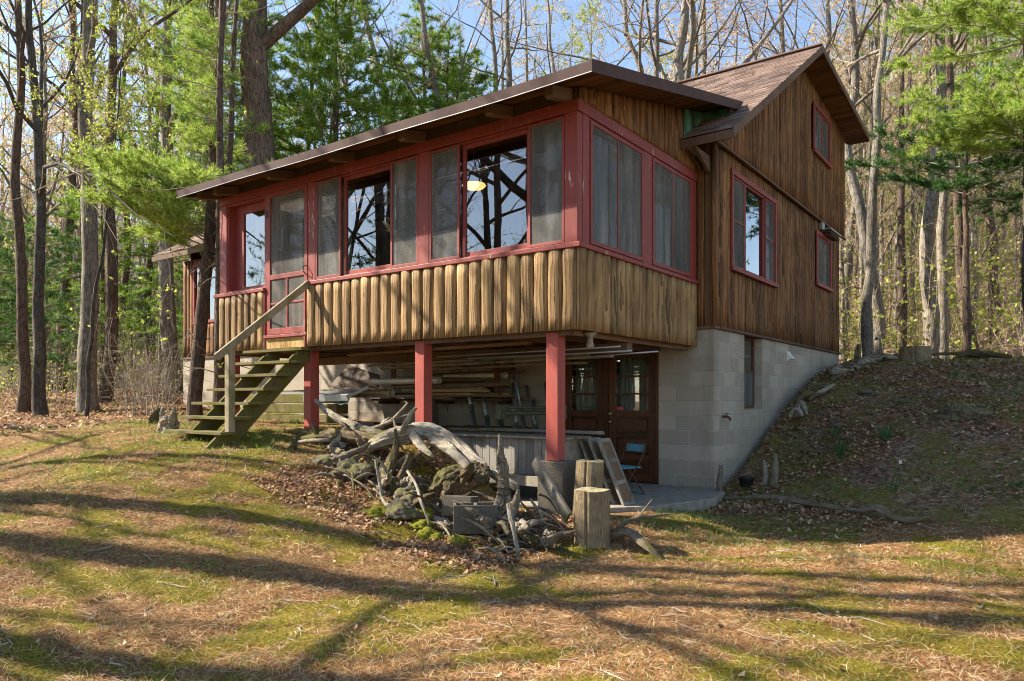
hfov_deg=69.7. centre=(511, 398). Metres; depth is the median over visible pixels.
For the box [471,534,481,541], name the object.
root
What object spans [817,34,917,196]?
bare tree
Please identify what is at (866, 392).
rock
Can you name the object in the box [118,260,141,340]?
bare tree
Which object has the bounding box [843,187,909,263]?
bare tree
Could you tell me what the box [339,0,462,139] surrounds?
pine tree
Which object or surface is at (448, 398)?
lumber offcut
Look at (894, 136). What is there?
bare tree
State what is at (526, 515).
root
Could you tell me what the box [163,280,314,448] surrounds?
wooden stairs
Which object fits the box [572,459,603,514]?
log stump
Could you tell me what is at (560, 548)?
root
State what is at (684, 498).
concrete patio
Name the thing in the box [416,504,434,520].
moss cushion
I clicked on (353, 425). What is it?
fallen log
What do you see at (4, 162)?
bare tree
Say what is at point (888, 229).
woods
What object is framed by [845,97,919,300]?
bare tree
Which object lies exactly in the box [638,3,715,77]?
bare tree
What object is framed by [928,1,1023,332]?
bare tree
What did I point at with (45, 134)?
bare tree
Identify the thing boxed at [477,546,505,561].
stick
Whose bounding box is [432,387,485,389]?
plastic pipe
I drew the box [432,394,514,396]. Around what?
lumber offcut
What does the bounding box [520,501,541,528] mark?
stick
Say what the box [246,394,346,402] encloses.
timber beam
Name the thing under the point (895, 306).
bare tree
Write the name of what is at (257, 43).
oak tree
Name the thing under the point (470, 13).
sky
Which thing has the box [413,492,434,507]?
root
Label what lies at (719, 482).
root stump
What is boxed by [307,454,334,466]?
rock
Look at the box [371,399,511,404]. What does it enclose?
lumber rack
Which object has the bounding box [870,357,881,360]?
wood chunk
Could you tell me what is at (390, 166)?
window
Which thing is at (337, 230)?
curtain
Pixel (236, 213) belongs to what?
window
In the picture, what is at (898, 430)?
grass
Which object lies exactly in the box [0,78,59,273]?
bare tree
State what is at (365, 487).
stick
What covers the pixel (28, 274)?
bare tree
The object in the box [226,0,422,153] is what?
bare tree
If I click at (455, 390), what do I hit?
lumber offcut
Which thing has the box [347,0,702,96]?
bare tree
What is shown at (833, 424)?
rock
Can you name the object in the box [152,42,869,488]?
cabin
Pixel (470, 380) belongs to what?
lumber board
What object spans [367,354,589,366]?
stored batten
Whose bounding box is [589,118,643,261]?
window
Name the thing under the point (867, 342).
bare tree
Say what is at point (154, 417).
broken stump
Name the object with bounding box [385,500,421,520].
rock
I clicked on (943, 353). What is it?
fallen log
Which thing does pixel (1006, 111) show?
pine tree
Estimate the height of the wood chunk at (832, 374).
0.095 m
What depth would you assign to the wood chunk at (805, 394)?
12.12 m
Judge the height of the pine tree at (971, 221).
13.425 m
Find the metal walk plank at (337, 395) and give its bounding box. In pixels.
[280,389,357,401]
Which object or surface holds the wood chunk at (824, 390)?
on the ground at (872, 476)
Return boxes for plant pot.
[738,476,753,487]
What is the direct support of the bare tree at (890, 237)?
on the ground at (872, 476)
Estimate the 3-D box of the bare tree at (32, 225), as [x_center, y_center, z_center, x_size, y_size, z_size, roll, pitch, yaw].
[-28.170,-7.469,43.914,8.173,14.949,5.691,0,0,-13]
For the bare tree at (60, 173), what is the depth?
43.66 m
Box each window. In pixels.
[193,261,214,323]
[227,196,273,292]
[315,155,417,279]
[429,115,564,262]
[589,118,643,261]
[652,156,691,277]
[730,168,778,287]
[744,337,753,407]
[813,100,831,168]
[816,230,832,292]
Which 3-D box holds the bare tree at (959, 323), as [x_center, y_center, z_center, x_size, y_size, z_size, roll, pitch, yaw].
[17.859,-11.362,32.615,8.923,18.280,6.808,0,0,20]
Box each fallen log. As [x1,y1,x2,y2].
[297,423,375,443]
[314,398,408,433]
[359,407,519,491]
[891,350,993,358]
[952,349,1011,360]
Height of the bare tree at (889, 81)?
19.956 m
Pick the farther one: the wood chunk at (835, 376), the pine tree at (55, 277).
the pine tree at (55, 277)
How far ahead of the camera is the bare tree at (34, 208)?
39.54 m
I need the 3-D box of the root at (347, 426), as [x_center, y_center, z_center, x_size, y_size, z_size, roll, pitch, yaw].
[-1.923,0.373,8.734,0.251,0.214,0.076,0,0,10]
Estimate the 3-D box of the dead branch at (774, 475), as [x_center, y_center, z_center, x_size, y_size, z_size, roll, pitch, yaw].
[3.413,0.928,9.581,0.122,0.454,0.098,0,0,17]
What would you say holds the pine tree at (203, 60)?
on the ground at (872, 476)
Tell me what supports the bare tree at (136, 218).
on the ground at (872, 476)
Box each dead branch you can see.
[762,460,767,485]
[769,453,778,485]
[856,504,932,523]
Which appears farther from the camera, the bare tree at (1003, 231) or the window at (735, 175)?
the bare tree at (1003, 231)
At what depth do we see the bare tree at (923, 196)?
32.42 m
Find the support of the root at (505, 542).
on the ground at (872, 476)
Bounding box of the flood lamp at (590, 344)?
[584,332,596,348]
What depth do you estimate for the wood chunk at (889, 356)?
14.63 m
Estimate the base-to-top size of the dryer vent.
0.170 m
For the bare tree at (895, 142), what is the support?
on the ground at (872, 476)
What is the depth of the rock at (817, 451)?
10.16 m
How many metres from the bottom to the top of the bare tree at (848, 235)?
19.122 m
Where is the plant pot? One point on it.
(745, 481)
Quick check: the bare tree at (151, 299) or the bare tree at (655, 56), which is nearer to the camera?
the bare tree at (655, 56)
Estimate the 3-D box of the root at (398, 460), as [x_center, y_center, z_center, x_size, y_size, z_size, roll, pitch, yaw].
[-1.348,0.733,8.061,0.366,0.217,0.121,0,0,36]
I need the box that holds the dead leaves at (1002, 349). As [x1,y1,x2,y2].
[839,314,1023,363]
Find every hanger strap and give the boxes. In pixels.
[391,362,395,398]
[494,360,499,398]
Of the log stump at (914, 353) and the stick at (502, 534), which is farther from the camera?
the log stump at (914, 353)
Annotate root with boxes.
[321,444,344,454]
[330,427,345,445]
[331,441,370,464]
[334,440,347,448]
[341,421,352,431]
[353,430,365,446]
[353,453,365,460]
[372,456,391,474]
[378,456,403,467]
[378,470,392,489]
[383,490,393,496]
[397,446,433,468]
[400,475,415,486]
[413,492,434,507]
[423,501,439,507]
[431,497,439,502]
[431,514,452,529]
[432,506,441,516]
[446,505,452,513]
[463,484,480,495]
[464,507,495,531]
[466,486,495,501]
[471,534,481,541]
[494,539,509,551]
[497,516,530,532]
[505,534,518,544]
[509,518,547,532]
[516,529,539,548]
[521,512,530,520]
[539,530,576,549]
[541,529,553,538]
[553,543,571,552]
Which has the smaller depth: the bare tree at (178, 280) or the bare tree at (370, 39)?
the bare tree at (370, 39)
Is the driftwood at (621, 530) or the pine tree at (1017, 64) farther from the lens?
the pine tree at (1017, 64)
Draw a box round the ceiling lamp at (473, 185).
[462,148,485,190]
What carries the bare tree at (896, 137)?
on the ground at (872, 476)
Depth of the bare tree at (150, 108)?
26.07 m
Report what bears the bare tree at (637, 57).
on the ground at (872, 476)
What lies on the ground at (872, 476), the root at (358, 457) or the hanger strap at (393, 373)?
the root at (358, 457)
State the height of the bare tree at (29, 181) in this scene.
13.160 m
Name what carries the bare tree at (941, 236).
on the ground at (872, 476)
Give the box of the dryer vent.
[787,351,794,361]
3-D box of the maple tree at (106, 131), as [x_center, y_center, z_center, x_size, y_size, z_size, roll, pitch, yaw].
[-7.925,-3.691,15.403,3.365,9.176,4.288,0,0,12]
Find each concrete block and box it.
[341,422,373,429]
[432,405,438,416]
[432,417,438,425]
[442,495,478,515]
[453,502,497,534]
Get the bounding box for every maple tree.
[0,0,254,416]
[14,0,209,416]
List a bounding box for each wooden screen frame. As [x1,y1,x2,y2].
[578,437,605,488]
[588,437,620,503]
[597,438,634,505]
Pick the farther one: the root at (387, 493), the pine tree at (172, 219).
the pine tree at (172, 219)
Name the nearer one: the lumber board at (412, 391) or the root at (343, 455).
the root at (343, 455)
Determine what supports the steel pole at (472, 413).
on the ground at (872, 476)
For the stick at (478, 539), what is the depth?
6.70 m
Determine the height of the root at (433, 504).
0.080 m
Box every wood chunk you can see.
[788,407,803,417]
[793,409,803,418]
[794,389,815,403]
[796,400,807,414]
[799,383,823,393]
[807,392,823,401]
[810,386,823,390]
[817,383,835,393]
[827,372,844,376]
[829,374,843,381]
[833,368,848,373]
[841,361,851,366]
[844,365,856,374]
[856,357,872,363]
[857,364,873,368]
[858,359,869,363]
[864,362,880,364]
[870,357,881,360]
[880,354,897,361]
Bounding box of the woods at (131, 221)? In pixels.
[0,99,240,387]
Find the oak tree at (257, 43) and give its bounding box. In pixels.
[239,0,354,168]
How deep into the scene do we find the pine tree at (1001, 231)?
43.45 m
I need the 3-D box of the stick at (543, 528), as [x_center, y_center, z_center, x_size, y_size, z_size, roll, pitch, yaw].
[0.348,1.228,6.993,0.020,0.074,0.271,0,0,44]
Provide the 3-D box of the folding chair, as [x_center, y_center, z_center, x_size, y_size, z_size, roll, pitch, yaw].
[1.416,0.881,9.259,0.413,0.648,0.371,0,0,-34]
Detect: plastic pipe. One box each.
[357,388,394,394]
[370,377,441,384]
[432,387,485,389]
[442,372,507,378]
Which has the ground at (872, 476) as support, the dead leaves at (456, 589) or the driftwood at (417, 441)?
the dead leaves at (456, 589)
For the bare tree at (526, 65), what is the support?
on the ground at (872, 476)
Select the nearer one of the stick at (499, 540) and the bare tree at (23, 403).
the stick at (499, 540)
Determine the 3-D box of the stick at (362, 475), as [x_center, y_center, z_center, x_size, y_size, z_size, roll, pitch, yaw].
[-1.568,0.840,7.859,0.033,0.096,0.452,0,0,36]
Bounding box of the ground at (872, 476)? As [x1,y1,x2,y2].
[0,320,1023,680]
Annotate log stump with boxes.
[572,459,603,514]
[573,487,610,547]
[898,346,931,362]
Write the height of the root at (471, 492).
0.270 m
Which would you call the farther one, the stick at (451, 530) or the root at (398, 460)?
the root at (398, 460)
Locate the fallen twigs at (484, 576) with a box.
[0,420,1023,680]
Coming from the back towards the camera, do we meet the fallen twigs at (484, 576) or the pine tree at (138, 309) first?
the pine tree at (138, 309)
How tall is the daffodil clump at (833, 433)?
0.198 m
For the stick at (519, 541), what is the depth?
6.65 m
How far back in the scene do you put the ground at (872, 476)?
5.78 m
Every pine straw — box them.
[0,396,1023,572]
[0,420,1023,680]
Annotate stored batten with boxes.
[347,348,436,355]
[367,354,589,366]
[380,355,613,369]
[404,362,586,371]
[434,341,531,350]
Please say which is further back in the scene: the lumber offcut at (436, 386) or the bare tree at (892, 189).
the bare tree at (892, 189)
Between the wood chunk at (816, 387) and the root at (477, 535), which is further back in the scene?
the wood chunk at (816, 387)
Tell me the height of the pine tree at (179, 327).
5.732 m
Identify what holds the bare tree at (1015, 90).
on the ground at (872, 476)
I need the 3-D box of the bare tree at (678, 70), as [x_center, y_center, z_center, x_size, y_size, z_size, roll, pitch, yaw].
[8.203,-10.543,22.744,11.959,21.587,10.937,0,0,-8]
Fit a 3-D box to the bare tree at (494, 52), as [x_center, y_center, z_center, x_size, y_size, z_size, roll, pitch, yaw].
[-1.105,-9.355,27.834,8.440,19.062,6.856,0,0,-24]
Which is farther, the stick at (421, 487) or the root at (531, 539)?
the stick at (421, 487)
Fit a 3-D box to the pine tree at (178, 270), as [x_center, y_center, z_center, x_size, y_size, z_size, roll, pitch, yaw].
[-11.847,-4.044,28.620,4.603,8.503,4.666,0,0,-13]
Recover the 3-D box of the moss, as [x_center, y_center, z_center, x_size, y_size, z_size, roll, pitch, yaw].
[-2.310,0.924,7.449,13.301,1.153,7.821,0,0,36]
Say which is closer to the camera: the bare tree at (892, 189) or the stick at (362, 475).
the stick at (362, 475)
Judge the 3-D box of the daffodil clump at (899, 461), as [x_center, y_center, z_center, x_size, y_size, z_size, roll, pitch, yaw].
[4.267,0.870,8.278,0.279,0.372,0.232,0,0,36]
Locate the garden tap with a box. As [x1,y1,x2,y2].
[722,413,730,420]
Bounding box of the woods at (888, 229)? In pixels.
[844,82,1020,315]
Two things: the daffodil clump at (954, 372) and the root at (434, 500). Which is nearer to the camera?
the root at (434, 500)
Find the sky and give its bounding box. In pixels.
[0,0,1023,360]
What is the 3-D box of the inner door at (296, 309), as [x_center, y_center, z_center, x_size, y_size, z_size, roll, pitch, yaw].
[-3.102,-1.920,10.381,0.820,2.000,0.035,0,0,36]
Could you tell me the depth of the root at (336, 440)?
8.72 m
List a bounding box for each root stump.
[287,436,297,451]
[365,428,413,491]
[429,460,490,500]
[438,434,519,535]
[716,465,722,490]
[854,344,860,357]
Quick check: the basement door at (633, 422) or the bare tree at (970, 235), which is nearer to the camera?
the basement door at (633, 422)
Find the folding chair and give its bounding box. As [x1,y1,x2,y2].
[619,442,645,493]
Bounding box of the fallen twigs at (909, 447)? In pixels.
[725,362,1023,522]
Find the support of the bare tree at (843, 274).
on the ground at (872, 476)
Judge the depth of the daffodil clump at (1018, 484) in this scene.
7.84 m
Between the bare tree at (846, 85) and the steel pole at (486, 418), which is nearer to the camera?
the steel pole at (486, 418)
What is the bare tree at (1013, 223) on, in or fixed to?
on the ground at (872, 476)
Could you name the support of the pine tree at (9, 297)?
on the ground at (872, 476)
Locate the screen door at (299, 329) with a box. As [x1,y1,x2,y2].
[266,184,307,334]
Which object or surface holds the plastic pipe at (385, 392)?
on the lumber board at (384, 396)
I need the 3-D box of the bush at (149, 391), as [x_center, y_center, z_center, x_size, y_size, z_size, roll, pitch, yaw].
[-8.071,-0.547,16.355,2.636,2.374,8.119,0,0,-25]
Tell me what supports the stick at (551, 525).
on the ground at (872, 476)
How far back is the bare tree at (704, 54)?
28.75 m
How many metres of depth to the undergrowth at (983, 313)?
23.29 m
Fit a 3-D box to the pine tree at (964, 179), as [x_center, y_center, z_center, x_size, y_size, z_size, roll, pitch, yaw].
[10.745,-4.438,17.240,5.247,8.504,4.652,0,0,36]
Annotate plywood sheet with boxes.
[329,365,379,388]
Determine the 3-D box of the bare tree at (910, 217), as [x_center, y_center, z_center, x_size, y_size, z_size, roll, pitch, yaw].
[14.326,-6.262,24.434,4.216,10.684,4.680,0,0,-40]
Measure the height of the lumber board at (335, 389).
0.045 m
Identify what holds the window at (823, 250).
in the cabin
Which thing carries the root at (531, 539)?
on the ground at (872, 476)
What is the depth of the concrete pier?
7.71 m
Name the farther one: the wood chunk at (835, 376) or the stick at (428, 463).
the wood chunk at (835, 376)
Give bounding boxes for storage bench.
[448,427,604,486]
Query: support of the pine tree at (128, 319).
on the ground at (872, 476)
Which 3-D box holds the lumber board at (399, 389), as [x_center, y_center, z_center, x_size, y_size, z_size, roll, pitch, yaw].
[-1.082,-0.188,12.260,2.151,0.095,0.220,0,0,37]
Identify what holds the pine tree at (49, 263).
on the ground at (872, 476)
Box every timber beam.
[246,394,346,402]
[257,414,347,422]
[264,404,347,413]
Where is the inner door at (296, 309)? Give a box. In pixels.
[274,190,303,334]
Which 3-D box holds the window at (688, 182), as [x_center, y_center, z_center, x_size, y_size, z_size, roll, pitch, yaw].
[2.018,-2.272,9.389,0.095,1.343,1.211,0,0,36]
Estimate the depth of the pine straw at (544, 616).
4.87 m
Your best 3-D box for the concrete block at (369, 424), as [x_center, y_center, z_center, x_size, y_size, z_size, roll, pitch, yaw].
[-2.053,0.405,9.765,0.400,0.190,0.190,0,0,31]
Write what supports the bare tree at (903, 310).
on the ground at (872, 476)
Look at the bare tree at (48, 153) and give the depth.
27.00 m
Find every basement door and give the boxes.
[565,354,603,437]
[576,353,655,482]
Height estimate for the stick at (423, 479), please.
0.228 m
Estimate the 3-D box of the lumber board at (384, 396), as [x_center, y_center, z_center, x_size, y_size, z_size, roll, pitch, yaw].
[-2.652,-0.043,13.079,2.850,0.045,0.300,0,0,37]
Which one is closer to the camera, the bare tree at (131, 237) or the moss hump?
the moss hump
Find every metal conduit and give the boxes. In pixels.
[436,345,620,357]
[467,350,631,359]
[573,351,658,356]
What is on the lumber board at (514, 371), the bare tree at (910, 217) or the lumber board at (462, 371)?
the lumber board at (462, 371)
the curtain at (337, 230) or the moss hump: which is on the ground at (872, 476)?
the moss hump
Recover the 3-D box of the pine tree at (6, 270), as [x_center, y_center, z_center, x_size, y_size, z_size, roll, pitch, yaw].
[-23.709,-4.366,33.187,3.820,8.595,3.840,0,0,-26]
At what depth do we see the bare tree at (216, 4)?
21.00 m
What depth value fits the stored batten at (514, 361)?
9.61 m
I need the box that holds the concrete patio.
[491,482,724,513]
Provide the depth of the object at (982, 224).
39.25 m
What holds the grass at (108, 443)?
on the ground at (872, 476)
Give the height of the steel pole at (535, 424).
1.443 m
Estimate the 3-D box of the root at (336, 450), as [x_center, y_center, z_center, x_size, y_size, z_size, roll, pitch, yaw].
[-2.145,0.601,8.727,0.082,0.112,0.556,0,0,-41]
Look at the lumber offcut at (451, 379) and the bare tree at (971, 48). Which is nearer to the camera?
the lumber offcut at (451, 379)
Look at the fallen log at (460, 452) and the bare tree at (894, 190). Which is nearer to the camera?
the fallen log at (460, 452)
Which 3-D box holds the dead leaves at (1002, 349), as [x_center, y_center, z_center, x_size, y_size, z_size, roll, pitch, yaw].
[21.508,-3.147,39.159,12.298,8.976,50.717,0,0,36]
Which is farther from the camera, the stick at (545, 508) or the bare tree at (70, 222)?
the bare tree at (70, 222)
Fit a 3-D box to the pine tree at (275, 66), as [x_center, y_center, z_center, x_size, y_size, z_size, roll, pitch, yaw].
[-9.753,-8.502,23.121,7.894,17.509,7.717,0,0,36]
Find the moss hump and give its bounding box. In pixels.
[933,404,994,421]
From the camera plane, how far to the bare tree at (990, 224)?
25.95 m
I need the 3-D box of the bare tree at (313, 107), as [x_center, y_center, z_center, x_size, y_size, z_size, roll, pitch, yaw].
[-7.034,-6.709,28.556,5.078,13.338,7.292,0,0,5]
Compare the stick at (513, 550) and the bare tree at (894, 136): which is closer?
the stick at (513, 550)
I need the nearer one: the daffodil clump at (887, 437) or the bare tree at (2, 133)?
the daffodil clump at (887, 437)
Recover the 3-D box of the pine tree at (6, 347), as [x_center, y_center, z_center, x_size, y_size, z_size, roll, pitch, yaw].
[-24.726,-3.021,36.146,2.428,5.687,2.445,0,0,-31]
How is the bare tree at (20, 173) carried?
on the ground at (872, 476)
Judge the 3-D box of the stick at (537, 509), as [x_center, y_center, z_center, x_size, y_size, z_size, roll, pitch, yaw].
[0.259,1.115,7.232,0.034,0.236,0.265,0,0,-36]
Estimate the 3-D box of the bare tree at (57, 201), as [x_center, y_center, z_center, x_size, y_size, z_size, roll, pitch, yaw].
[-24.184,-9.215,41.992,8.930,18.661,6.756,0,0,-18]
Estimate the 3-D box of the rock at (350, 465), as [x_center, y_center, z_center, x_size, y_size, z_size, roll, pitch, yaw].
[-1.766,0.794,8.097,0.571,0.277,0.395,0,0,36]
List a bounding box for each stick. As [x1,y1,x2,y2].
[306,472,332,477]
[326,466,364,488]
[349,472,376,483]
[351,472,354,497]
[353,479,376,500]
[364,477,386,496]
[409,492,440,516]
[413,476,431,483]
[415,462,443,466]
[418,484,440,502]
[433,521,450,537]
[444,525,460,548]
[461,516,500,544]
[462,535,499,545]
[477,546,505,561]
[489,537,510,556]
[495,528,539,537]
[497,546,514,551]
[501,538,537,547]
[508,548,530,553]
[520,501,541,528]
[528,506,563,520]
[530,499,545,524]
[535,534,547,550]
[537,493,559,515]
[539,524,556,532]
[540,510,564,530]
[541,522,563,530]
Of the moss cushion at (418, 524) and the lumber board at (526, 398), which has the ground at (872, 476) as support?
the moss cushion at (418, 524)
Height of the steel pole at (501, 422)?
1.372 m
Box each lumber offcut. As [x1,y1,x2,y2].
[390,385,480,387]
[395,390,411,392]
[402,389,489,391]
[414,393,474,394]
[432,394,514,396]
[432,397,455,399]
[441,377,500,378]
[441,379,467,382]
[442,379,460,380]
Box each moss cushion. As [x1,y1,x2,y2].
[360,505,385,519]
[407,519,433,530]
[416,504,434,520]
[417,526,443,542]
[447,534,467,545]
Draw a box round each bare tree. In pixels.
[0,0,76,413]
[0,0,137,389]
[0,0,152,339]
[0,0,183,392]
[0,0,190,388]
[0,1,92,236]
[0,50,56,246]
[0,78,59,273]
[0,83,74,369]
[0,91,55,281]
[0,129,58,282]
[0,137,118,294]
[1,92,148,371]
[1,229,54,386]
[2,0,196,388]
[2,43,140,283]
[2,68,145,269]
[3,89,158,377]
[3,158,117,285]
[7,128,99,268]
[12,118,98,349]
[16,0,285,227]
[24,0,206,413]
[25,0,307,204]
[25,60,182,368]
[34,59,225,381]
[54,116,180,305]
[55,0,187,387]
[63,0,192,402]
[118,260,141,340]
[120,0,268,394]
[120,89,202,328]
[125,0,302,154]
[130,104,182,297]
[130,214,180,366]
[130,223,184,369]
[137,0,435,153]
[138,44,299,209]
[173,258,183,363]
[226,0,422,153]
[287,43,339,148]
[293,0,540,140]
[340,0,679,112]
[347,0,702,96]
[402,0,564,113]
[431,0,563,107]
[439,42,478,99]
[468,0,598,84]
[486,0,610,91]
[486,0,751,81]
[498,0,606,87]
[523,0,605,70]
[566,0,812,81]
[569,0,764,79]
[633,0,787,80]
[637,39,673,78]
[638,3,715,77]
[644,0,816,80]
[652,0,1020,318]
[662,24,711,76]
[684,42,763,72]
[693,0,769,356]
[696,0,994,275]
[709,0,934,155]
[711,0,872,72]
[786,0,965,358]
[794,0,994,357]
[806,1,887,336]
[817,0,934,343]
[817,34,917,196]
[824,45,888,215]
[827,0,952,356]
[832,3,911,299]
[832,48,951,331]
[837,0,958,353]
[838,1,1020,353]
[839,93,914,362]
[839,125,976,288]
[842,6,1020,332]
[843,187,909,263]
[844,0,1022,339]
[844,92,971,249]
[845,0,981,331]
[845,0,1023,333]
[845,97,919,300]
[845,110,895,346]
[847,40,916,246]
[848,26,921,210]
[848,52,934,345]
[848,58,928,296]
[848,76,1008,293]
[850,134,935,347]
[855,164,953,276]
[856,117,925,318]
[858,3,996,258]
[866,86,950,246]
[874,0,1022,358]
[880,50,1021,251]
[885,1,1018,338]
[895,2,982,311]
[895,11,991,321]
[899,1,1021,344]
[904,2,1020,205]
[907,2,1022,334]
[908,0,1021,358]
[917,173,1022,298]
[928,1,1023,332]
[947,66,1022,333]
[968,46,1022,192]
[971,34,1021,321]
[971,156,1016,227]
[977,87,1022,327]
[980,179,1021,276]
[982,3,1022,324]
[985,180,1022,244]
[993,125,1023,337]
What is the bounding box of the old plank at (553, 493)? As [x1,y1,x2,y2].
[531,457,571,521]
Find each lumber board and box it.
[282,388,391,391]
[350,395,414,397]
[395,389,488,393]
[396,375,481,381]
[396,393,501,394]
[397,386,501,390]
[404,383,508,385]
[413,368,493,374]
[433,370,524,375]
[465,397,533,399]
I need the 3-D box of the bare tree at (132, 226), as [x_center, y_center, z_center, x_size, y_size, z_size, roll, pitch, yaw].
[-12.780,-6.358,27.532,8.332,12.976,5.428,0,0,1]
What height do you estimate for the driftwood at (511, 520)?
0.444 m
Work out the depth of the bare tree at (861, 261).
30.83 m
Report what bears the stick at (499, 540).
on the ground at (872, 476)
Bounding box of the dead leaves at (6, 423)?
[0,387,267,436]
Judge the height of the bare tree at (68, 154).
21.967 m
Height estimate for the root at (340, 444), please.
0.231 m
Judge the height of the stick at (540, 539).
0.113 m
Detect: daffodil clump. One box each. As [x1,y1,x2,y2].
[827,425,844,439]
[829,437,849,456]
[872,421,896,440]
[879,460,901,492]
[945,365,964,377]
[1007,479,1023,489]
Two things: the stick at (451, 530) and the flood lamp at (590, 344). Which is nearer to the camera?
the stick at (451, 530)
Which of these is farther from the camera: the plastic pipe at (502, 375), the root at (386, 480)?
the plastic pipe at (502, 375)
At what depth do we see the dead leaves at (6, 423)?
16.01 m
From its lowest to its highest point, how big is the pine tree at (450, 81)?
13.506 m
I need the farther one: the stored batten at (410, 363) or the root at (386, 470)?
the stored batten at (410, 363)
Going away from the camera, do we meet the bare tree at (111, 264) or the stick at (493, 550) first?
the stick at (493, 550)
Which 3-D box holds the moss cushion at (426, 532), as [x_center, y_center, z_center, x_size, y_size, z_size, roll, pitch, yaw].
[-0.755,1.279,6.789,0.280,0.186,0.233,0,0,36]
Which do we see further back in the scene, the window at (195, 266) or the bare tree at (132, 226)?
the bare tree at (132, 226)
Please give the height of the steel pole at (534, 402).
1.218 m
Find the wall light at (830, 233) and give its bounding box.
[819,222,841,240]
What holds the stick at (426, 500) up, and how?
on the ground at (872, 476)
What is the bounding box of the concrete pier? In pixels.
[538,460,576,514]
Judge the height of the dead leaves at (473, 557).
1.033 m
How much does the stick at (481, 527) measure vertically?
0.300 m
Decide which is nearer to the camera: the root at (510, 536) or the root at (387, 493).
the root at (510, 536)
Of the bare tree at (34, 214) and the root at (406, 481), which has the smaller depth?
the root at (406, 481)
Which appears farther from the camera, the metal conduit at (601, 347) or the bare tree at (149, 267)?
the bare tree at (149, 267)
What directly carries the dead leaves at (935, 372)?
on the ground at (872, 476)
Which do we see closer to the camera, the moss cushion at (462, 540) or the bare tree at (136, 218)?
the moss cushion at (462, 540)
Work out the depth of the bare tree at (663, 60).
45.87 m
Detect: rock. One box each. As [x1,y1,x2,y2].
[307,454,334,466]
[328,458,373,481]
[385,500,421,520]
[393,486,422,503]
[808,430,823,433]
[812,450,824,453]
[829,422,845,427]
[857,389,874,394]
[897,399,909,403]
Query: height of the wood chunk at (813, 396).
0.154 m
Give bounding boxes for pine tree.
[0,191,31,359]
[0,215,129,379]
[0,241,31,336]
[0,266,32,390]
[0,285,32,382]
[1,270,55,374]
[8,146,182,388]
[29,251,78,348]
[52,298,98,366]
[61,0,293,420]
[77,0,316,258]
[97,279,142,355]
[109,0,302,254]
[118,263,158,387]
[126,245,182,355]
[146,0,251,407]
[147,214,203,359]
[157,0,286,422]
[176,315,182,367]
[194,0,442,225]
[235,90,311,170]
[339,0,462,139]
[377,20,497,120]
[845,26,1022,358]
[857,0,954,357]
[877,0,1023,355]
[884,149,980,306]
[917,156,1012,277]
[929,9,1023,123]
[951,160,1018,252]
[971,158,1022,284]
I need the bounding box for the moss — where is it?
[0,420,1023,680]
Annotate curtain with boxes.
[255,210,280,284]
[335,185,351,274]
[544,130,561,241]
[593,136,625,255]
[635,161,675,268]
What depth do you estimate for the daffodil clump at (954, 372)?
12.19 m
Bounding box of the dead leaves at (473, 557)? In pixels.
[241,440,573,573]
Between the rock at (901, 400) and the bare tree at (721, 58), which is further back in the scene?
the bare tree at (721, 58)
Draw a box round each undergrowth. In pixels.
[0,297,182,409]
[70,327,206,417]
[839,171,1023,363]
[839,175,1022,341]
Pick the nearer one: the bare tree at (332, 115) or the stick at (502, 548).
the stick at (502, 548)
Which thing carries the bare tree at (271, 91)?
on the ground at (872, 476)
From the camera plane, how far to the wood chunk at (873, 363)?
13.47 m
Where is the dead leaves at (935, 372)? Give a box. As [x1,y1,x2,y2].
[682,355,1023,538]
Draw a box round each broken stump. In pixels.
[121,408,160,423]
[157,406,179,433]
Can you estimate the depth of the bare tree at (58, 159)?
51.40 m
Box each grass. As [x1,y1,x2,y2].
[0,389,354,522]
[696,357,1023,558]
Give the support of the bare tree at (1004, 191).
on the ground at (872, 476)
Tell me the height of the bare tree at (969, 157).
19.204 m
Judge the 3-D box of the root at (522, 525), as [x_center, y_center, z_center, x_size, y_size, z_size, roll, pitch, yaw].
[0.152,1.140,6.575,0.103,0.184,0.434,0,0,-45]
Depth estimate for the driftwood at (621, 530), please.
6.70 m
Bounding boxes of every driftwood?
[297,438,331,443]
[374,459,388,505]
[406,470,429,526]
[409,431,434,458]
[506,502,520,560]
[610,499,670,559]
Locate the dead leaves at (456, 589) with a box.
[0,421,1022,680]
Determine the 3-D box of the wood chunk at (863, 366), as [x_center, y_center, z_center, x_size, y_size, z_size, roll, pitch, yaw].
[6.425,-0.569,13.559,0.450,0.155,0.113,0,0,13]
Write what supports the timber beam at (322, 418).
on the ground at (872, 476)
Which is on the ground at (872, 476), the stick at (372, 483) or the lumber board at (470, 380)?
the stick at (372, 483)
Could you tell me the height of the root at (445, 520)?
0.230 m
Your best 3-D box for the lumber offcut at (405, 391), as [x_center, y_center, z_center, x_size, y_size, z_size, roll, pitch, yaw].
[-1.728,-0.125,12.554,1.059,0.043,0.073,0,0,34]
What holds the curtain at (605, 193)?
hanging from the cabin
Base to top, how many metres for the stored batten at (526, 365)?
0.045 m
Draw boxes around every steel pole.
[462,365,476,425]
[481,382,489,426]
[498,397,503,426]
[510,359,526,433]
[512,382,519,432]
[524,385,539,433]
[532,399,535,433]
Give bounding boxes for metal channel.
[346,385,369,398]

